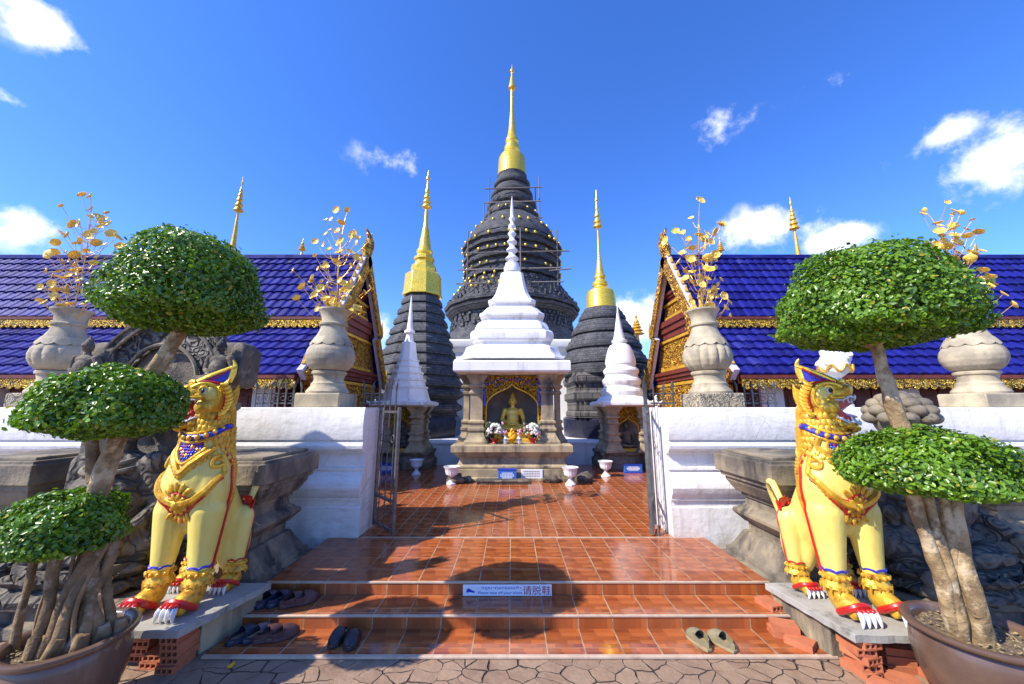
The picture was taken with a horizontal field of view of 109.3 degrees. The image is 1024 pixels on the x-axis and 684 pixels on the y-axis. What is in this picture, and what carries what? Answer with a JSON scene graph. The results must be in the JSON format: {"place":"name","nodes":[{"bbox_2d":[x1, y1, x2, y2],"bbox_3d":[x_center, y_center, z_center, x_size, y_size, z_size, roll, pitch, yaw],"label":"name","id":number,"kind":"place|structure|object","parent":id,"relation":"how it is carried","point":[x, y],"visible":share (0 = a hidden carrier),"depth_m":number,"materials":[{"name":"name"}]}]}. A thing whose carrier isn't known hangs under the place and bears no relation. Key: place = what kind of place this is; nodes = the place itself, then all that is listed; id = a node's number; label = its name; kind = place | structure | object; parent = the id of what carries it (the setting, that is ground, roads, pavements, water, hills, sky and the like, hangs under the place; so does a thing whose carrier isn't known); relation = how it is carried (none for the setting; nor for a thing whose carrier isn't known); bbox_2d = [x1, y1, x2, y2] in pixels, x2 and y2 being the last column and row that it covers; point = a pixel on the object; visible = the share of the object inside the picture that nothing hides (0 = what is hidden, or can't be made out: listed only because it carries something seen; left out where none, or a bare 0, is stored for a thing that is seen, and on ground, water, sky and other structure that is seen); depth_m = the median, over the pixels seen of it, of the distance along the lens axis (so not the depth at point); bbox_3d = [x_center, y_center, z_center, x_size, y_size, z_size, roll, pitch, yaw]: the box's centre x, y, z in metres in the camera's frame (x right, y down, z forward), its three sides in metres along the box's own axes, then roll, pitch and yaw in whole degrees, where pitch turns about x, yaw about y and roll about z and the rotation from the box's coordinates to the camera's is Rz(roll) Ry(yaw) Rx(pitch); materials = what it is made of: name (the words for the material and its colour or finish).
{"place":"outdoors","nodes":[
{"label":"outdoors","id":0,"kind":"place"},
{"bbox_2d":[230,179,242,249],"bbox_3d":[-12.697,-1.613,16.039,0.828,12.685,0.828,0,-10,0],"label":"slender stupa","id":1,"kind":"object","parent":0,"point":[238,209],"visible":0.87,"depth_m":16.74,"materials":[{"name":"gold paint"}]},
{"bbox_2d":[391,420,409,451],"bbox_3d":[-3.165,2.678,10.434,0.655,0.895,0.412,0,-10,0],"label":"niche statue","id":2,"kind":"object","parent":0,"point":[404,443],"visible":0.58,"depth_m":10.37,"materials":[{"name":"stone"}]},
{"bbox_2d":[0,641,928,683],"bbox_3d":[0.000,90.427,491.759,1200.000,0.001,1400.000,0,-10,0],"label":"ground","id":3,"kind":"structure","parent":0,"point":[197,669],"depth_m":2.66,"materials":[{"name":"stone"}]},
{"bbox_2d":[0,448,79,563],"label":"stone pedestal","id":4,"kind":"object","parent":3,"relation":"on","point":[25,475],"visible":0.25,"depth_m":3.69,"materials":[{"name":"stone"}]},
{"bbox_2d":[0,607,142,683],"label":"planting pot","id":5,"kind":"object","parent":3,"relation":"on","point":[103,662],"visible":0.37,"depth_m":2.17,"materials":[{"name":"ceramic"}]},
{"bbox_2d":[0,222,272,661],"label":"potted tree","id":6,"kind":"object","parent":5,"relation":"in","point":[91,524],"visible":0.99,"depth_m":2.36,"materials":[{"name":"green plant"}]},
{"bbox_2d":[0,324,261,640],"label":"stone deity","id":7,"kind":"object","parent":3,"relation":"on","point":[141,468],"visible":0.38,"depth_m":3.67,"materials":[{"name":"stone"}]},
{"bbox_2d":[138,662,159,669],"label":"clay brick","id":8,"kind":"object","parent":3,"relation":"on","point":[148,666],"visible":0.32,"depth_m":2.70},
{"bbox_2d":[141,644,159,662],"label":"clay brick","id":9,"kind":"object","parent":8,"relation":"on","point":[152,655],"visible":0.38,"depth_m":2.71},
{"bbox_2d":[154,651,195,675],"bbox_3d":[-2.530,2.412,2.731,0.136,0.048,0.190,0,-10,1],"label":"clay brick","id":10,"kind":"object","parent":3,"relation":"on","point":[169,670],"visible":0.57,"depth_m":2.66,"materials":[{"name":"brick"}]},
{"bbox_2d":[159,642,199,664],"bbox_3d":[-2.524,2.368,2.763,0.136,0.048,0.190,0,-10,0],"label":"clay brick","id":11,"kind":"object","parent":10,"relation":"on","point":[184,656],"visible":0.56,"depth_m":2.70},
{"bbox_2d":[158,637,198,658],"bbox_3d":[-2.530,2.318,2.764,0.136,0.048,0.190,0,-10,-2],"label":"clay brick","id":12,"kind":"object","parent":11,"relation":"on","point":[167,655],"visible":0.56,"depth_m":2.69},
{"bbox_2d":[159,629,200,651],"bbox_3d":[-2.524,2.268,2.765,0.136,0.048,0.190,0,-10,1],"label":"clay brick","id":13,"kind":"object","parent":12,"relation":"on","point":[180,645],"visible":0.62,"depth_m":2.70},
{"bbox_2d":[159,627,198,644],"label":"clay brick","id":14,"kind":"object","parent":13,"relation":"on","point":[170,641],"visible":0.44,"depth_m":2.69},
{"bbox_2d":[0,407,383,553],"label":"boundary wall","id":15,"kind":"structure","parent":3,"relation":"on","point":[332,496],"depth_m":4.91,"materials":[{"name":"paint"}]},
{"bbox_2d":[3,306,95,406],"bbox_3d":[-6.800,0.234,5.495,0.676,1.485,0.688,0,-10,0],"label":"stone vase","id":16,"kind":"object","parent":15,"relation":"on","point":[55,347],"visible":0.62,"depth_m":5.32,"materials":[{"name":"stone"}]},
{"bbox_2d":[35,192,124,319],"bbox_3d":[-6.914,-1.262,5.748,1.219,2.290,0.504,0,-10,0],"label":"gilded flower branch","id":17,"kind":"object","parent":16,"relation":"in","point":[88,234],"visible":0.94,"depth_m":5.74,"materials":[{"name":"gold metal"}]},
{"bbox_2d":[253,379,302,406],"bbox_3d":[-3.569,0.780,5.553,0.778,0.451,0.058,0,-10,0],"label":"iron railing","id":18,"kind":"object","parent":15,"relation":"on","point":[278,393],"visible":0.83,"depth_m":5.54,"materials":[{"name":"metal"}]},
{"bbox_2d":[294,306,356,406],"bbox_3d":[-2.740,0.234,5.495,0.688,1.485,0.688,0,-10,0],"label":"stone vase","id":19,"kind":"object","parent":15,"relation":"on","point":[330,357],"visible":1,"depth_m":5.26,"materials":[{"name":"stone"}]},
{"bbox_2d":[290,206,374,321],"bbox_3d":[-2.829,-1.226,5.755,1.224,2.222,0.530,0,-10,0],"label":"gilded flower branch","id":20,"kind":"object","parent":19,"relation":"in","point":[347,289],"visible":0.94,"depth_m":5.73,"materials":[{"name":"gold metal"}]},
{"bbox_2d":[361,378,382,406],"bbox_3d":[-2.144,0.780,5.553,0.328,0.451,0.058,0,-10,0],"label":"iron railing","id":21,"kind":"object","parent":15,"relation":"on","point":[372,393],"visible":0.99,"depth_m":5.54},
{"bbox_2d":[372,378,401,535],"bbox_3d":[-1.766,1.536,5.149,0.046,2.101,0.642,9,-14,-42],"label":"iron gate leaf","id":22,"kind":"object","parent":15,"relation":"attached to","point":[393,501],"visible":1,"depth_m":5.09,"materials":[{"name":"silver metal"}]},
{"bbox_2d":[0,227,387,406],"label":"blue roofed hall","id":23,"kind":"structure","parent":3,"relation":"on","point":[283,338],"depth_m":8.88,"materials":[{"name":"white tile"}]},
{"bbox_2d":[233,389,252,406],"bbox_3d":[-5.480,1.985,7.223,0.400,2.080,0.071,0,-10,0],"label":"door leaf","id":24,"kind":"structure","parent":23,"relation":"in","point":[245,395],"depth_m":7.35,"materials":[{"name":"red paint"}]},
{"bbox_2d":[134,583,270,654],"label":"lion slab","id":25,"kind":"structure","parent":3,"relation":"on","point":[216,618],"depth_m":2.97,"materials":[{"name":"stone"}]},
{"bbox_2d":[117,360,258,623],"bbox_3d":[-2.783,1.199,3.393,0.616,2.068,0.958,-1,-10,3],"label":"guardian lion","id":26,"kind":"object","parent":25,"relation":"on","point":[205,509],"visible":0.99,"depth_m":3.11},
{"bbox_2d":[212,448,319,593],"bbox_3d":[-2.860,1.946,3.998,0.920,1.415,1.120,0,-10,0],"label":"stone pedestal","id":27,"kind":"object","parent":3,"relation":"on","point":[278,476],"visible":0.5,"depth_m":3.88,"materials":[{"name":"stone"}]},
{"bbox_2d":[429,432,598,464],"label":"white plinth wall","id":28,"kind":"structure","parent":3,"relation":"on","point":[582,453],"depth_m":11.17,"materials":[{"name":"paint"}]},
{"bbox_2d":[375,170,463,438],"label":"octagonal chedi","id":29,"kind":"structure","parent":28,"relation":"on","point":[436,356],"depth_m":13.40,"materials":[{"name":"grey stone"}]},
{"bbox_2d":[563,193,652,438],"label":"round chedi","id":30,"kind":"structure","parent":28,"relation":"on","point":[590,343],"depth_m":13.08,"materials":[{"name":"grey stone"}]},
{"bbox_2d":[247,595,785,613],"bbox_3d":[0.060,2.486,3.350,4.920,0.117,0.355,0,-10,0],"label":"step","id":31,"kind":"object","parent":3,"relation":"on","point":[552,604],"visible":0.43,"depth_m":3.34,"materials":[{"name":"brown tile"}]},
{"bbox_2d":[254,590,278,609],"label":"shoe","id":32,"kind":"object","parent":31,"relation":"on","point":[267,596],"visible":0.86,"depth_m":3.37,"materials":[{"name":"blue rubber"}]},
{"bbox_2d":[265,589,291,608],"bbox_3d":[-2.167,2.383,3.399,0.119,0.100,0.250,-3,-11,18],"label":"shoe","id":33,"kind":"object","parent":31,"relation":"on","point":[282,594],"visible":0.83,"depth_m":3.35,"materials":[{"name":"blue rubber"}]},
{"bbox_2d":[278,591,304,609],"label":"shoe","id":34,"kind":"object","parent":31,"relation":"on","point":[287,602],"visible":0.73,"depth_m":3.33,"materials":[{"name":"red leather"}]},
{"bbox_2d":[291,590,318,606],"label":"shoe","id":35,"kind":"object","parent":31,"relation":"on","point":[310,596],"visible":0.94,"depth_m":3.37,"materials":[{"name":"red leather"}]},
{"bbox_2d":[463,584,551,595],"bbox_3d":[-0.045,2.402,3.514,0.860,0.098,0.014,0,-10,0],"label":"shoe sign","id":36,"kind":"object","parent":31,"relation":"on","point":[507,589],"visible":1,"depth_m":3.51,"materials":[{"name":"white"}]},
{"bbox_2d":[242,617,789,628],"bbox_3d":[0.060,2.453,3.172,4.920,0.092,0.006,0,-10,0],"label":"riser","id":37,"kind":"object","parent":31,"relation":"attached to","point":[534,622],"visible":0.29,"depth_m":3.17,"materials":[{"name":"brown tile"}]},
{"bbox_2d":[242,614,790,616],"bbox_3d":[0.060,2.401,3.184,4.920,0.016,0.026,0,-10,0],"label":"nosing","id":38,"kind":"object","parent":31,"relation":"attached to","point":[516,615],"visible":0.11,"depth_m":3.17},
{"bbox_2d":[754,595,782,612],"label":"clay brick","id":39,"kind":"object","parent":31,"relation":"on","point":[767,602],"visible":1,"depth_m":3.30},
{"bbox_2d":[206,629,827,653],"bbox_3d":[0.060,2.476,2.999,4.920,0.013,0.340,0,-10,0],"label":"lowest tread","id":40,"kind":"object","parent":3,"relation":"on","point":[530,641],"visible":0.64,"depth_m":2.97,"materials":[{"name":"brown tile"}]},
{"bbox_2d":[224,623,256,646],"bbox_3d":[-2.243,2.424,3.035,0.119,0.100,0.250,-5,-12,28],"label":"shoe","id":41,"kind":"object","parent":40,"relation":"on","point":[240,634],"visible":0.91,"depth_m":3.02,"materials":[{"name":"blue rubber"}]},
{"bbox_2d":[240,622,272,644],"bbox_3d":[-2.123,2.427,3.054,0.119,0.100,0.250,-7,-12,33],"label":"shoe","id":42,"kind":"object","parent":40,"relation":"on","point":[263,628],"visible":0.69,"depth_m":3.04,"materials":[{"name":"blue rubber"}]},
{"bbox_2d":[251,623,282,645],"bbox_3d":[-2.024,2.425,3.043,0.119,0.100,0.250,-9,-14,41],"label":"shoe","id":43,"kind":"object","parent":40,"relation":"on","point":[275,629],"visible":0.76,"depth_m":2.99,"materials":[{"name":"red leather"}]},
{"bbox_2d":[265,623,299,643],"bbox_3d":[-1.920,2.427,3.052,0.250,0.100,0.119,8,-13,-37],"label":"shoe","id":44,"kind":"object","parent":40,"relation":"on","point":[290,630],"visible":0.99,"depth_m":3.02,"materials":[{"name":"red leather"}]},
{"bbox_2d":[327,626,349,648],"bbox_3d":[-1.438,2.421,3.020,0.119,0.100,0.250,-1,-10,6],"label":"shoe","id":45,"kind":"object","parent":40,"relation":"on","point":[337,637],"visible":0.91,"depth_m":2.95,"materials":[{"name":"blue leather"}]},
{"bbox_2d":[343,628,361,651],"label":"shoe","id":46,"kind":"object","parent":40,"relation":"on","point":[352,639],"visible":1,"depth_m":2.92,"materials":[{"name":"blue leather"}]},
{"bbox_2d":[686,627,711,652],"bbox_3d":[1.533,2.414,2.982,0.119,0.100,0.250,3,-11,-14],"label":"shoe","id":47,"kind":"object","parent":40,"relation":"on","point":[697,637],"visible":1,"depth_m":2.97,"materials":[{"name":"fabric"}]},
{"bbox_2d":[706,628,736,653],"bbox_3d":[1.707,2.411,2.963,0.119,0.100,0.250,5,-11,-24],"label":"shoe","id":48,"kind":"object","parent":40,"relation":"on","point":[723,640],"visible":0.99,"depth_m":2.94,"materials":[{"name":"fabric"}]},
{"bbox_2d":[766,623,784,638],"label":"clay brick","id":49,"kind":"object","parent":40,"relation":"on","point":[777,635],"visible":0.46,"depth_m":3.04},
{"bbox_2d":[768,617,800,635],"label":"clay brick","id":50,"kind":"object","parent":49,"relation":"on","point":[782,625],"visible":1,"depth_m":3.05,"materials":[{"name":"brick"}]},
{"bbox_2d":[783,633,816,653],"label":"clay brick","id":51,"kind":"object","parent":40,"relation":"on","point":[805,643],"visible":0.95,"depth_m":2.92,"materials":[{"name":"brick"}]},
{"bbox_2d":[269,538,767,580],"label":"terrace","id":52,"kind":"structure","parent":3,"relation":"on","point":[516,559],"depth_m":4.02,"materials":[{"name":"brown tile"}]},
{"bbox_2d":[361,537,671,537],"bbox_3d":[0.060,2.567,4.761,4.080,0.016,0.024,0,-10,0],"label":"threshold strip","id":53,"kind":"object","parent":52,"relation":"on","point":[516,537],"visible":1,"depth_m":4.75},
{"bbox_2d":[265,584,770,594],"bbox_3d":[0.060,2.407,3.541,4.920,0.098,0.006,0,-10,0],"label":"riser","id":54,"kind":"object","parent":52,"relation":"attached to","point":[557,589],"visible":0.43,"depth_m":3.54,"materials":[{"name":"brown tile"}]},
{"bbox_2d":[266,581,769,583],"bbox_3d":[0.060,2.352,3.554,4.920,0.016,0.026,0,-10,0],"label":"nosing","id":55,"kind":"object","parent":52,"relation":"attached to","point":[517,582],"visible":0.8,"depth_m":3.54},
{"bbox_2d":[201,654,838,658],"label":"paving kerb","id":56,"kind":"structure","parent":3,"relation":"on","point":[516,656],"depth_m":2.80,"materials":[{"name":"concrete"}]},
{"bbox_2d":[714,448,857,595],"bbox_3d":[2.980,1.946,3.998,0.920,1.415,1.120,0,-10,0],"label":"stone pedestal","id":57,"kind":"object","parent":3,"relation":"on","point":[756,546],"visible":0.38,"depth_m":3.92,"materials":[{"name":"stone"}]},
{"bbox_2d":[789,196,800,253],"bbox_3d":[12.978,-1.091,15.945,0.828,11.625,0.828,0,-10,0],"label":"slender stupa","id":58,"kind":"object","parent":3,"relation":"on","point":[794,227],"visible":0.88,"depth_m":16.62,"materials":[{"name":"gold paint"}]},
{"bbox_2d":[644,227,1023,406],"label":"blue roofed hall","id":59,"kind":"structure","parent":3,"relation":"on","point":[753,286],"depth_m":8.59,"materials":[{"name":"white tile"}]},
{"bbox_2d":[783,389,799,406],"bbox_3d":[5.720,1.985,7.223,0.400,2.080,0.071,0,-10,0],"label":"door leaf","id":60,"kind":"structure","parent":59,"relation":"in","point":[788,395],"depth_m":7.35,"materials":[{"name":"red paint"}]},
{"bbox_2d":[852,389,870,406],"bbox_3d":[7.080,1.985,7.223,0.400,2.080,0.071,0,-10,0],"label":"door leaf","id":61,"kind":"structure","parent":59,"relation":"in","point":[862,395],"depth_m":7.35,"materials":[{"name":"red paint"}]},
{"bbox_2d":[919,389,938,406],"bbox_3d":[8.440,1.985,7.223,0.400,2.080,0.071,0,-10,0],"label":"door leaf","id":62,"kind":"structure","parent":59,"relation":"in","point":[931,394],"depth_m":7.37,"materials":[{"name":"red paint"}]},
{"bbox_2d":[649,407,1023,553],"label":"boundary wall","id":63,"kind":"structure","parent":3,"relation":"on","point":[698,494],"depth_m":4.92,"materials":[{"name":"paint"}]},
{"bbox_2d":[642,376,656,533],"bbox_3d":[1.954,1.546,5.199,0.046,2.101,0.498,-5,-11,26],"label":"iron gate leaf","id":64,"kind":"object","parent":63,"relation":"attached to","point":[649,469],"visible":1,"depth_m":5.10,"materials":[{"name":"silver metal"}]},
{"bbox_2d":[649,378,675,406],"bbox_3d":[2.306,0.780,5.553,0.388,0.451,0.058,0,-10,0],"label":"iron railing","id":65,"kind":"object","parent":63,"relation":"on","point":[663,393],"visible":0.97,"depth_m":5.54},
{"bbox_2d":[680,306,744,406],"bbox_3d":[2.950,0.234,5.495,0.678,1.485,0.678,0,-10,0],"label":"stone vase","id":66,"kind":"object","parent":63,"relation":"on","point":[707,357],"visible":1,"depth_m":5.27,"materials":[{"name":"stone"}]},
{"bbox_2d":[661,196,731,321],"bbox_3d":[3.001,-1.230,5.758,0.973,2.232,0.555,0,-10,0],"label":"gilded flower branch","id":67,"kind":"object","parent":66,"relation":"in","point":[707,257],"visible":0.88,"depth_m":5.74,"materials":[{"name":"gold metal"}]},
{"bbox_2d":[732,378,777,406],"bbox_3d":[3.721,0.780,5.553,0.658,0.451,0.058,0,-10,0],"label":"iron railing","id":68,"kind":"object","parent":63,"relation":"on","point":[774,393],"visible":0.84,"depth_m":5.54,"materials":[{"name":"metal"}]},
{"bbox_2d":[815,350,854,406],"bbox_3d":[4.724,0.469,5.301,0.430,0.954,0.430,-5,-12,28],"label":"white gilded finial","id":69,"kind":"object","parent":63,"relation":"on","point":[837,365],"visible":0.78,"depth_m":5.21,"materials":[{"name":"paint"}]},
{"bbox_2d":[937,330,1023,406],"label":"stone vase","id":70,"kind":"object","parent":63,"relation":"on","point":[975,363],"visible":0.83,"depth_m":5.29,"materials":[{"name":"stone"}]},
{"bbox_2d":[919,200,1018,313],"bbox_3d":[7.138,-1.227,5.754,1.024,2.223,0.528,0,-10,0],"label":"gilded flower branch","id":71,"kind":"object","parent":70,"relation":"in","point":[971,257],"visible":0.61,"depth_m":5.72,"materials":[{"name":"gold metal"}]},
{"bbox_2d":[765,583,909,656],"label":"lion slab","id":72,"kind":"structure","parent":3,"relation":"on","point":[821,621],"depth_m":2.88,"materials":[{"name":"stone"}]},
{"bbox_2d":[766,359,906,628],"bbox_3d":[2.813,1.189,3.334,0.616,2.068,0.958,1,-10,-3],"label":"guardian lion","id":73,"kind":"object","parent":72,"relation":"on","point":[824,514],"visible":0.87,"depth_m":3.07},
{"bbox_2d":[839,657,882,680],"bbox_3d":[2.561,2.400,2.667,0.136,0.048,0.190,2,-10,-10],"label":"clay brick","id":74,"kind":"object","parent":3,"relation":"on","point":[846,663],"visible":0.52,"depth_m":2.65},
{"bbox_2d":[842,652,883,673],"bbox_3d":[2.589,2.354,2.688,0.136,0.048,0.190,-1,-10,6],"label":"clay brick","id":75,"kind":"object","parent":74,"relation":"on","point":[865,668],"visible":0.48,"depth_m":2.61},
{"bbox_2d":[839,643,882,667],"bbox_3d":[2.575,2.303,2.684,0.136,0.048,0.190,3,-11,-14],"label":"clay brick","id":76,"kind":"object","parent":75,"relation":"on","point":[869,662],"visible":0.58,"depth_m":2.61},
{"bbox_2d":[835,633,877,657],"bbox_3d":[2.561,2.257,2.705,0.136,0.048,0.190,-1,-10,3],"label":"clay brick","id":77,"kind":"object","parent":76,"relation":"on","point":[856,650],"visible":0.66,"depth_m":2.64,"materials":[{"name":"brick"}]},
{"bbox_2d":[839,634,882,650],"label":"clay brick","id":78,"kind":"object","parent":77,"relation":"on","point":[869,646],"visible":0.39,"depth_m":2.61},
{"bbox_2d":[866,674,893,683],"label":"clay brick","id":79,"kind":"object","parent":3,"relation":"on","point":[874,679],"visible":1,"depth_m":2.52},
{"bbox_2d":[882,660,917,674],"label":"clay brick","id":80,"kind":"object","parent":3,"relation":"on","point":[912,670],"visible":0.39,"depth_m":2.65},
{"bbox_2d":[877,650,917,666],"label":"clay brick","id":81,"kind":"object","parent":80,"relation":"on","point":[896,660],"visible":0.51,"depth_m":2.67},
{"bbox_2d":[882,643,915,658],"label":"clay brick","id":82,"kind":"object","parent":81,"relation":"on","point":[899,649],"visible":0.52,"depth_m":2.70,"materials":[{"name":"brick"}]},
{"bbox_2d":[883,668,920,683],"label":"clay brick","id":83,"kind":"object","parent":3,"relation":"on","point":[894,676],"visible":0.73,"depth_m":2.55,"materials":[{"name":"brick"}]},
{"bbox_2d":[898,600,1023,683],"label":"planting pot","id":84,"kind":"object","parent":3,"relation":"on","point":[941,655],"visible":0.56,"depth_m":2.29,"materials":[{"name":"ceramic"}]},
{"bbox_2d":[768,234,1023,648],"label":"potted tree","id":85,"kind":"object","parent":84,"relation":"in","point":[907,298],"visible":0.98,"depth_m":2.39,"materials":[{"name":"green plant"}]},
{"bbox_2d":[977,454,1023,562],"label":"stone pedestal","id":86,"kind":"object","parent":3,"relation":"on","point":[1011,515],"visible":0.05,"depth_m":3.71,"materials":[{"name":"stone"}]},
{"bbox_2d":[449,339,570,431],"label":"stupa terrace","id":87,"kind":"structure","parent":0,"point":[460,346],"depth_m":16.07,"materials":[{"name":"white paint"}]},
{"bbox_2d":[444,67,579,338],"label":"great chedi","id":88,"kind":"structure","parent":87,"relation":"on","point":[468,304],"depth_m":19.40,"materials":[{"name":"stone"}]},
{"bbox_2d":[456,176,571,287],"bbox_3d":[0.183,-6.422,21.070,6.001,8.422,4.477,0,-10,0],"label":"bamboo scaffolding","id":89,"kind":"object","parent":88,"relation":"attached to","point":[520,251],"visible":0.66,"depth_m":19.37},
{"bbox_2d":[0,0,1023,358],"label":"sky","id":90,"kind":"structure","parent":0,"point":[869,115],"materials":[{"name":"blue"}]},
{"bbox_2d":[358,465,673,537],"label":"courtyard","id":91,"kind":"structure","parent":0,"point":[430,503],"depth_m":6.13,"materials":[{"name":"brown tile"}]},
{"bbox_2d":[366,296,438,469],"bbox_3d":[-3.164,1.073,10.972,1.724,5.135,1.702,0,-10,0],"label":"white stupa","id":92,"kind":"object","parent":91,"relation":"on","point":[415,403],"visible":0.77,"depth_m":10.37,"materials":[{"name":"paint"}]},
{"bbox_2d":[444,465,459,484],"bbox_3d":[-1.349,2.978,8.124,0.378,0.378,0.378,0,-10,0],"label":"white urn","id":93,"kind":"object","parent":91,"relation":"on","point":[451,471],"visible":0.94,"depth_m":8.03,"materials":[{"name":"ceramic"}]},
{"bbox_2d":[476,478,527,484],"bbox_3d":[-0.220,3.130,8.155,1.160,0.090,0.300,0,-10,0],"label":"offering shelf","id":94,"kind":"object","parent":91,"relation":"on","point":[501,481],"visible":1,"depth_m":8.02,"materials":[{"name":"stone"}]},
{"bbox_2d":[498,468,516,477],"bbox_3d":[-0.106,3.059,8.318,0.444,0.294,0.132,0,-10,0],"label":"blue notice box","id":95,"kind":"object","parent":91,"relation":"on","point":[507,472],"visible":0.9,"depth_m":8.27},
{"bbox_2d":[451,198,572,480],"bbox_3d":[0.000,-0.511,10.456,2.860,8.071,2.860,0,-10,0],"label":"spired shrine","id":96,"kind":"object","parent":91,"relation":"on","point":[507,354],"visible":0.97,"depth_m":9.11,"materials":[{"name":"paint"}]},
{"bbox_2d":[485,422,504,443],"bbox_3d":[-0.415,2.202,8.830,0.484,0.518,0.407,0,-10,0],"label":"flower arrangement","id":97,"kind":"object","parent":96,"relation":"on","point":[497,426],"visible":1,"depth_m":8.76,"materials":[{"name":"white plant"}]},
{"bbox_2d":[492,392,531,441],"bbox_3d":[0.020,1.972,9.653,1.060,1.268,0.740,0,-10,0],"label":"buddha statue","id":98,"kind":"object","parent":96,"relation":"on","point":[512,412],"visible":0.83,"depth_m":9.53,"materials":[{"name":"gold metal"}]},
{"bbox_2d":[521,469,542,477],"bbox_3d":[0.460,3.059,8.416,0.500,0.210,0.019,0,-10,0],"label":"donor plaque","id":99,"kind":"object","parent":96,"relation":"attached to","point":[531,473],"visible":0.92,"depth_m":8.41,"materials":[{"name":"stone"}]},
{"bbox_2d":[523,422,542,443],"bbox_3d":[0.497,2.208,8.820,0.463,0.503,0.401,6,-12,-29],"label":"flower arrangement","id":100,"kind":"object","parent":96,"relation":"on","point":[536,430],"visible":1,"depth_m":8.74,"materials":[{"name":"white plant"}]},
{"bbox_2d":[562,466,578,485],"bbox_3d":[1.291,2.960,8.027,0.378,0.378,0.378,0,-10,0],"label":"white urn","id":101,"kind":"object","parent":91,"relation":"on","point":[570,472],"visible":1,"depth_m":7.94,"materials":[{"name":"ceramic"}]},
{"bbox_2d":[574,471,592,482],"bbox_3d":[1.652,3.135,8.365,0.442,0.284,0.359,0,-10,0],"label":"rock","id":102,"kind":"object","parent":91,"relation":"on","point":[586,477],"visible":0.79,"depth_m":8.27,"materials":[{"name":"stone"}]},
{"bbox_2d":[590,302,662,469],"bbox_3d":[3.303,1.178,10.953,1.724,4.922,1.702,0,-10,0],"label":"white stupa","id":103,"kind":"object","parent":91,"relation":"on","point":[617,403],"visible":0.87,"depth_m":10.40,"materials":[{"name":"paint"}]},
{"bbox_2d":[619,421,637,451],"bbox_3d":[3.303,2.678,10.434,0.655,0.895,0.412,0,-10,0],"label":"niche statue","id":104,"kind":"object","parent":103,"relation":"on","point":[627,444],"visible":0.84,"depth_m":10.36,"materials":[{"name":"stone"}]},
{"bbox_2d":[623,464,642,472],"bbox_3d":[3.157,3.306,9.491,0.484,0.224,0.132,0,-10,0],"label":"blue notice box","id":105,"kind":"object","parent":91,"relation":"on","point":[632,468],"visible":1,"depth_m":9.43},
{"bbox_2d":[847,391,1023,625],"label":"rock formation","id":106,"kind":"object","parent":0,"point":[997,546],"visible":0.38,"depth_m":3.31,"materials":[{"name":"stone"}]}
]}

